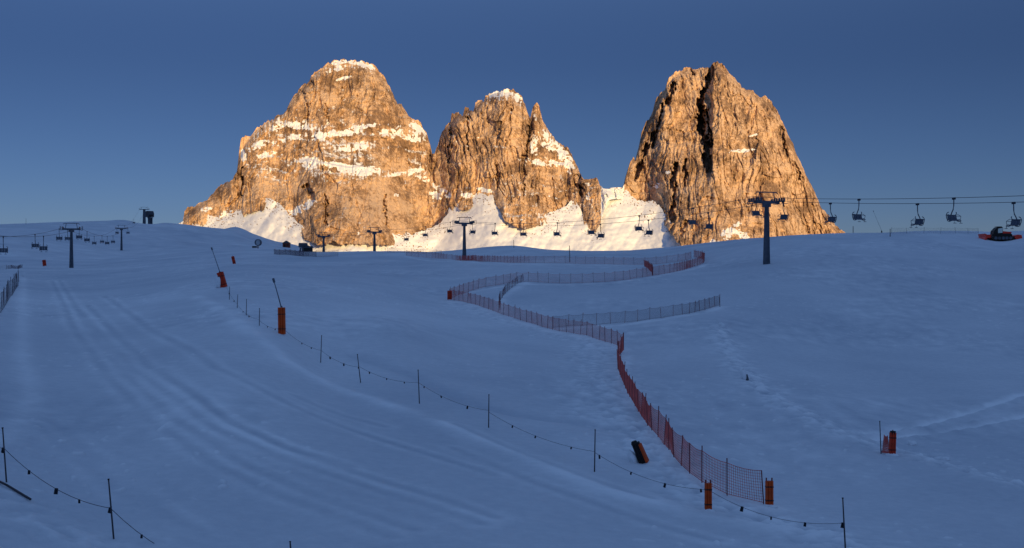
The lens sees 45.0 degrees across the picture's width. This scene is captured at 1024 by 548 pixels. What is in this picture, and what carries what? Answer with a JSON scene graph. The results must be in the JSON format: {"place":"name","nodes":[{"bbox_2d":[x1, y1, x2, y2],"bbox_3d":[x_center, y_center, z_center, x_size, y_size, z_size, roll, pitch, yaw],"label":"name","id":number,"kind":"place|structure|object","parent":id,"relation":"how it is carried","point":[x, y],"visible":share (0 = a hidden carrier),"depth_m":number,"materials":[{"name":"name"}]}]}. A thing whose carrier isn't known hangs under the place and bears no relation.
{"place":"outdoors","nodes":[
{"label":"outdoors","id":0,"kind":"place"},
{"bbox_2d":[182,58,433,245],"bbox_3d":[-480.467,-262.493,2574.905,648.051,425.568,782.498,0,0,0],"label":"mountain","id":1,"kind":"structure","parent":0,"point":[340,148],"depth_m":2532.70,"materials":[{"name":"brown stone"}]},
{"bbox_2d":[179,187,680,251],"bbox_3d":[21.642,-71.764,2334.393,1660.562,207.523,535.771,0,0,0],"label":"snow field","id":2,"kind":"structure","parent":0,"point":[278,223],"depth_m":2368.70,"materials":[{"name":"snow"}]},
{"bbox_2d":[0,220,1023,547],"bbox_3d":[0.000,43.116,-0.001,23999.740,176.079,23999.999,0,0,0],"label":"ground","id":3,"kind":"structure","parent":0,"point":[164,384],"depth_m":85.94,"materials":[{"name":"white snow"}]},
{"bbox_2d":[2,427,6,481],"bbox_3d":[-19.591,7.159,47.735,0.249,2.473,0.078,0,0,0],"label":"marker pole","id":4,"kind":"object","parent":3,"relation":"on","point":[4,455],"visible":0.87,"depth_m":47.71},
{"bbox_2d":[1,272,17,310],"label":"net fence","id":5,"kind":"object","parent":3,"relation":"on","point":[8,291],"visible":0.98,"depth_m":142.58,"materials":[{"name":"red plastic"}]},
{"bbox_2d":[1,264,22,268],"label":"net fence","id":6,"kind":"object","parent":3,"relation":"on","point":[18,267],"visible":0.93,"depth_m":315.73,"materials":[{"name":"plastic"}]},
{"bbox_2d":[0,481,31,499],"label":"fallen pole","id":7,"kind":"object","parent":3,"relation":"on","point":[16,490],"visible":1,"depth_m":46.27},
{"bbox_2d":[62,223,82,267],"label":"lift pylon","id":8,"kind":"object","parent":3,"relation":"on","point":[71,264],"visible":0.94,"depth_m":367.62,"materials":[{"name":"metal"}]},
{"bbox_2d":[6,211,144,236],"bbox_3d":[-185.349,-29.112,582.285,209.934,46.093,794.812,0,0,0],"label":"haul rope","id":9,"kind":"object","parent":8,"relation":"attached to","point":[60,233],"visible":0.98,"depth_m":298.55,"materials":[{"name":"metal"}]},
{"bbox_2d":[39,236,47,251],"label":"lift chair","id":10,"kind":"object","parent":9,"relation":"hanging from","point":[43,247],"visible":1,"depth_m":274.35,"materials":[{"name":"metal"}]},
{"bbox_3d":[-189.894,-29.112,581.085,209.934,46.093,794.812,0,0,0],"label":"haul rope","id":11,"kind":"object","parent":8,"relation":"attached to","visible":0},
{"bbox_2d":[0,236,7,253],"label":"lift chair","id":12,"kind":"object","parent":11,"relation":"hanging from","point":[3,250],"visible":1,"depth_m":247.13,"materials":[{"name":"metal"}]},
{"bbox_2d":[31,234,38,247],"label":"lift chair","id":13,"kind":"object","parent":11,"relation":"hanging from","point":[35,245],"visible":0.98,"depth_m":299.45,"materials":[{"name":"metal"}]},
{"bbox_2d":[107,478,114,538],"bbox_3d":[-14.075,8.421,43.425,0.287,2.463,0.078,0,0,0],"label":"marker pole","id":14,"kind":"object","parent":3,"relation":"on","point":[111,509],"visible":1,"depth_m":43.40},
{"bbox_2d":[5,449,110,513],"bbox_3d":[-16.858,7.574,45.577,7.016,1.693,0.143,0,0,37],"label":"marker rope","id":15,"kind":"object","parent":14,"relation":"attached to","point":[56,490],"visible":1,"depth_m":45.51,"materials":[{"name":"fabric"}]},
{"bbox_2d":[112,510,152,542],"bbox_3d":[-10.784,9.238,42.623,6.810,1.988,0.159,0,0,13],"label":"marker rope","id":16,"kind":"object","parent":14,"relation":"hanging from","point":[141,536],"visible":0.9,"depth_m":43.19,"materials":[{"name":"fabric"}]},
{"bbox_2d":[115,225,127,249],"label":"lift pylon","id":17,"kind":"object","parent":3,"relation":"on","point":[121,243],"visible":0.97,"depth_m":654.84,"materials":[{"name":"metal"}]},
{"bbox_2d":[139,207,148,223],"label":"lift pylon","id":18,"kind":"object","parent":3,"relation":"on","point":[144,217],"visible":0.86,"depth_m":985.88,"materials":[{"name":"metal"}]},
{"bbox_2d":[146,211,153,223],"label":"lift station","id":19,"kind":"object","parent":3,"relation":"on","point":[149,215],"visible":0.89,"depth_m":991.43,"materials":[{"name":"metal"}]},
{"bbox_2d":[211,247,226,287],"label":"snow lance","id":20,"kind":"object","parent":3,"relation":"on","point":[220,281],"visible":0.94,"depth_m":151.60,"materials":[{"name":"red plastic"}]},
{"bbox_2d":[231,255,235,264],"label":"padded post","id":21,"kind":"object","parent":3,"relation":"on","point":[233,260],"visible":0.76,"depth_m":247.21,"materials":[{"name":"red plastic"}]},
{"bbox_2d":[252,239,261,247],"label":"snow gun","id":22,"kind":"object","parent":3,"relation":"on","point":[258,242],"visible":0.95,"depth_m":684.76,"materials":[{"name":"metal"}]},
{"bbox_2d":[272,278,285,333],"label":"snow lance","id":23,"kind":"object","parent":3,"relation":"on","point":[281,321],"visible":0.95,"depth_m":99.56,"materials":[{"name":"orange plastic"}]},
{"bbox_2d":[283,241,289,247],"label":"hut","id":24,"kind":"object","parent":3,"relation":"on","point":[286,244],"visible":0.92,"depth_m":965.90,"materials":[{"name":"wood"}]},
{"bbox_2d":[298,243,307,250],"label":"lift station","id":25,"kind":"object","parent":3,"relation":"on","point":[302,244],"visible":0.58,"depth_m":583.52,"materials":[{"name":"metal"}]},
{"bbox_2d":[274,249,336,256],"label":"net fence","id":26,"kind":"object","parent":3,"relation":"on","point":[306,253],"visible":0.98,"depth_m":361.12,"materials":[{"name":"plastic"}]},
{"bbox_2d":[303,245,313,251],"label":"hut","id":27,"kind":"object","parent":3,"relation":"on","point":[308,248],"visible":0.86,"depth_m":437.07,"materials":[{"name":"metal"}]},
{"bbox_2d":[316,232,331,251],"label":"lift pylon","id":28,"kind":"object","parent":3,"relation":"on","point":[323,247],"visible":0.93,"depth_m":543.50,"materials":[{"name":"metal"}]},
{"bbox_2d":[367,227,381,250],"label":"lift pylon","id":29,"kind":"object","parent":3,"relation":"on","point":[374,237],"visible":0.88,"depth_m":463.51,"materials":[{"name":"metal"}]},
{"bbox_2d":[388,248,441,253],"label":"net fence","id":30,"kind":"object","parent":3,"relation":"on","point":[414,251],"visible":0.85,"depth_m":377.50,"materials":[{"name":"red plastic"}]},
{"bbox_2d":[418,370,419,403],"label":"marker pole","id":31,"kind":"object","parent":3,"relation":"on","point":[418,386],"visible":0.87,"depth_m":78.50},
{"bbox_2d":[421,384,482,409],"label":"marker rope","id":32,"kind":"object","parent":31,"relation":"attached to","point":[451,400],"visible":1,"depth_m":75.89,"materials":[{"name":"fabric"}]},
{"bbox_2d":[446,289,451,300],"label":"padded post","id":33,"kind":"object","parent":3,"relation":"on","point":[449,295],"visible":0.83,"depth_m":183.74,"materials":[{"name":"red fabric"}]},
{"bbox_2d":[452,217,475,259],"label":"lift pylon","id":34,"kind":"object","parent":3,"relation":"on","point":[464,224],"visible":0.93,"depth_m":367.51,"materials":[{"name":"metal"}]},
{"bbox_2d":[488,394,489,427],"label":"marker pole","id":35,"kind":"object","parent":3,"relation":"on","point":[488,410],"visible":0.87,"depth_m":72.24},
{"bbox_2d":[489,412,593,451],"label":"marker rope","id":36,"kind":"object","parent":35,"relation":"attached to","point":[539,437],"visible":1,"depth_m":67.22,"materials":[{"name":"fabric"}]},
{"bbox_2d":[499,275,522,307],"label":"net fence","id":37,"kind":"object","parent":3,"relation":"on","point":[504,291],"visible":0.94,"depth_m":190.09,"materials":[{"name":"plastic"}]},
{"bbox_2d":[450,290,623,345],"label":"net fence","id":38,"kind":"object","parent":3,"relation":"on","point":[555,322],"visible":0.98,"depth_m":151.89,"materials":[{"name":"plastic"}]},
{"bbox_2d":[406,251,690,264],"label":"net fence","id":39,"kind":"object","parent":3,"relation":"on","point":[474,257],"visible":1,"depth_m":280.39,"materials":[{"name":"plastic"}]},
{"bbox_2d":[450,267,652,296],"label":"net fence","id":40,"kind":"object","parent":3,"relation":"on","point":[547,275],"visible":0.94,"depth_m":202.82,"materials":[{"name":"plastic"}]},
{"bbox_2d":[594,429,595,471],"bbox_3d":[4.152,9.027,61.936,0.111,2.478,0.078,0,0,0],"label":"marker pole","id":41,"kind":"object","parent":3,"relation":"on","point":[594,448],"visible":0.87,"depth_m":61.92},
{"bbox_2d":[596,453,703,491],"bbox_3d":[6.457,9.460,58.636,0.149,1.051,8.056,0,0,-35],"label":"marker rope","id":42,"kind":"object","parent":41,"relation":"attached to","point":[664,485],"visible":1,"depth_m":58.05,"materials":[{"name":"fabric"}]},
{"bbox_2d":[553,295,719,327],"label":"net fence","id":43,"kind":"object","parent":3,"relation":"on","point":[653,315],"visible":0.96,"depth_m":151.43,"materials":[{"name":"red plastic"}]},
{"bbox_2d":[627,440,648,463],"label":"fallen pad","id":44,"kind":"object","parent":3,"relation":"on","point":[639,456],"visible":0.79,"depth_m":65.69,"materials":[{"name":"orange plastic"}]},
{"bbox_2d":[644,260,652,271],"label":"net fence","id":45,"kind":"object","parent":3,"relation":"on","point":[647,264],"visible":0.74,"depth_m":241.85,"materials":[{"name":"red plastic"}]},
{"bbox_2d":[653,250,704,274],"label":"net fence","id":46,"kind":"object","parent":3,"relation":"on","point":[700,255],"visible":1,"depth_m":229.56,"materials":[{"name":"plastic"}]},
{"bbox_2d":[617,335,763,503],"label":"net fence","id":47,"kind":"object","parent":3,"relation":"on","point":[644,408],"visible":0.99,"depth_m":67.81,"materials":[{"name":"red plastic"}]},
{"bbox_2d":[702,480,715,511],"bbox_3d":[8.775,10.064,55.352,0.666,1.692,0.526,0,0,0],"label":"padded post","id":48,"kind":"object","parent":3,"relation":"on","point":[707,497],"visible":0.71,"depth_m":55.26,"materials":[{"name":"orange plastic"}]},
{"bbox_2d":[740,369,748,380],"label":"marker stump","id":49,"kind":"object","parent":3,"relation":"on","point":[743,375],"visible":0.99,"depth_m":103.75,"materials":[{"name":"wood"}]},
{"bbox_2d":[745,191,787,263],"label":"lift pylon","id":50,"kind":"object","parent":3,"relation":"on","point":[766,205],"visible":0.99,"depth_m":216.60,"materials":[{"name":"metal"}]},
{"bbox_2d":[303,195,1023,236],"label":"haul rope","id":51,"kind":"object","parent":50,"relation":"attached to","point":[702,206],"visible":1,"depth_m":232.11,"materials":[{"name":"metal"}]},
{"bbox_2d":[520,223,526,236],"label":"lift chair","id":52,"kind":"object","parent":51,"relation":"hanging from","point":[523,233],"visible":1,"depth_m":317.48,"materials":[{"name":"plastic"}]},
{"bbox_2d":[553,222,561,235],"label":"lift chair","id":53,"kind":"object","parent":51,"relation":"hanging from","point":[556,233],"visible":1,"depth_m":297.19,"materials":[{"name":"plastic"}]},
{"bbox_2d":[587,220,595,235],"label":"lift chair","id":54,"kind":"object","parent":51,"relation":"hanging from","point":[590,232],"visible":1,"depth_m":278.73,"materials":[{"name":"plastic"}]},
{"bbox_2d":[634,215,643,230],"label":"lift chair","id":55,"kind":"object","parent":51,"relation":"hanging from","point":[638,228],"visible":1,"depth_m":257.27,"materials":[{"name":"plastic"}]},
{"bbox_2d":[688,208,698,225],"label":"lift chair","id":56,"kind":"object","parent":51,"relation":"hanging from","point":[690,222],"visible":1,"depth_m":236.42,"materials":[{"name":"plastic"}]},
{"bbox_2d":[751,197,762,217],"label":"lift chair","id":57,"kind":"object","parent":51,"relation":"hanging from","point":[755,213],"visible":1,"depth_m":215.68,"materials":[{"name":"plastic"}]},
{"bbox_2d":[852,199,865,221],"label":"lift chair","id":58,"kind":"object","parent":51,"relation":"hanging from","point":[856,216],"visible":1,"depth_m":189.10,"materials":[{"name":"plastic"}]},
{"bbox_2d":[946,197,960,222],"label":"lift chair","id":59,"kind":"object","parent":51,"relation":"hanging from","point":[950,217],"visible":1,"depth_m":169.68,"materials":[{"name":"plastic"}]},
{"bbox_2d":[318,201,1010,237],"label":"haul rope","id":60,"kind":"object","parent":50,"relation":"attached to","point":[760,204],"visible":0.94,"depth_m":202.10,"materials":[{"name":"metal"}]},
{"bbox_2d":[596,224,604,237],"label":"lift chair","id":61,"kind":"object","parent":60,"relation":"hanging from","point":[601,235],"visible":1,"depth_m":285.39,"materials":[{"name":"plastic"}]},
{"bbox_2d":[644,219,652,236],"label":"lift chair","id":62,"kind":"object","parent":60,"relation":"hanging from","point":[649,232],"visible":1,"depth_m":263.21,"materials":[{"name":"plastic"}]},
{"bbox_2d":[703,212,713,230],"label":"lift chair","id":63,"kind":"object","parent":60,"relation":"hanging from","point":[709,226],"visible":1,"depth_m":240.02,"materials":[{"name":"plastic"}]},
{"bbox_2d":[777,201,788,220],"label":"lift chair","id":64,"kind":"object","parent":60,"relation":"hanging from","point":[784,216],"visible":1,"depth_m":216.11,"materials":[{"name":"plastic"}]},
{"bbox_2d":[823,203,836,224],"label":"lift chair","id":65,"kind":"object","parent":60,"relation":"hanging from","point":[832,219],"visible":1,"depth_m":203.39,"materials":[{"name":"plastic"}]},
{"bbox_2d":[909,203,924,227],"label":"lift chair","id":66,"kind":"object","parent":60,"relation":"hanging from","point":[919,222],"visible":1,"depth_m":183.40,"materials":[{"name":"plastic"}]},
{"bbox_2d":[1004,202,1021,228],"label":"lift chair","id":67,"kind":"object","parent":60,"relation":"hanging from","point":[1015,222],"visible":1,"depth_m":165.44,"materials":[{"name":"metal"}]},
{"bbox_2d":[763,478,777,507],"bbox_3d":[11.998,10.305,57.521,0.721,1.622,0.604,0,0,0],"label":"padded post","id":68,"kind":"object","parent":3,"relation":"on","point":[769,496],"visible":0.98,"depth_m":57.43,"materials":[{"name":"orange plastic"}]},
{"bbox_2d":[842,497,845,547],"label":"marker pole","id":69,"kind":"object","parent":3,"relation":"on","point":[844,523],"visible":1,"depth_m":49.18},
{"bbox_2d":[711,491,842,527],"bbox_3d":[10.990,10.029,52.266,0.170,0.751,7.586,0,0,-36],"label":"marker rope","id":70,"kind":"object","parent":69,"relation":"attached to","point":[742,507],"visible":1,"depth_m":51.55,"materials":[{"name":"fabric"}]},
{"bbox_2d":[879,421,881,453],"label":"marker pole","id":71,"kind":"object","parent":3,"relation":"on","point":[880,439],"visible":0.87,"depth_m":74.51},
{"bbox_2d":[882,435,888,452],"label":"net fence","id":72,"kind":"object","parent":3,"relation":"on","point":[885,442],"visible":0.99,"depth_m":74.59,"materials":[{"name":"red plastic"}]},
{"bbox_2d":[885,430,897,455],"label":"padded post","id":73,"kind":"object","parent":3,"relation":"on","point":[892,443],"visible":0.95,"depth_m":74.08,"materials":[{"name":"fabric"}]},
{"bbox_2d":[891,227,977,232],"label":"net fence","id":74,"kind":"object","parent":3,"relation":"on","point":[931,231],"visible":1,"depth_m":280.68,"materials":[{"name":"red plastic"}]},
{"bbox_2d":[978,226,1021,239],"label":"snow groomer","id":75,"kind":"object","parent":3,"relation":"on","point":[997,233],"visible":0.98,"depth_m":273.19,"materials":[{"name":"metal"}]},
{"bbox_2d":[0,0,1023,232],"label":"sky","id":76,"kind":"structure","parent":0,"point":[110,109],"materials":[{"name":"blue"}]},
{"bbox_2d":[434,88,614,232],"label":"mountain","id":77,"kind":"structure","parent":0,"point":[510,155],"depth_m":2519.74,"materials":[{"name":"brown stone"}]},
{"bbox_2d":[615,61,844,245],"bbox_3d":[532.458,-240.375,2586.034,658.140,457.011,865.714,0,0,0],"label":"mountain","id":78,"kind":"structure","parent":0,"point":[716,133],"depth_m":2556.78,"materials":[{"name":"brown stone"}]}
]}

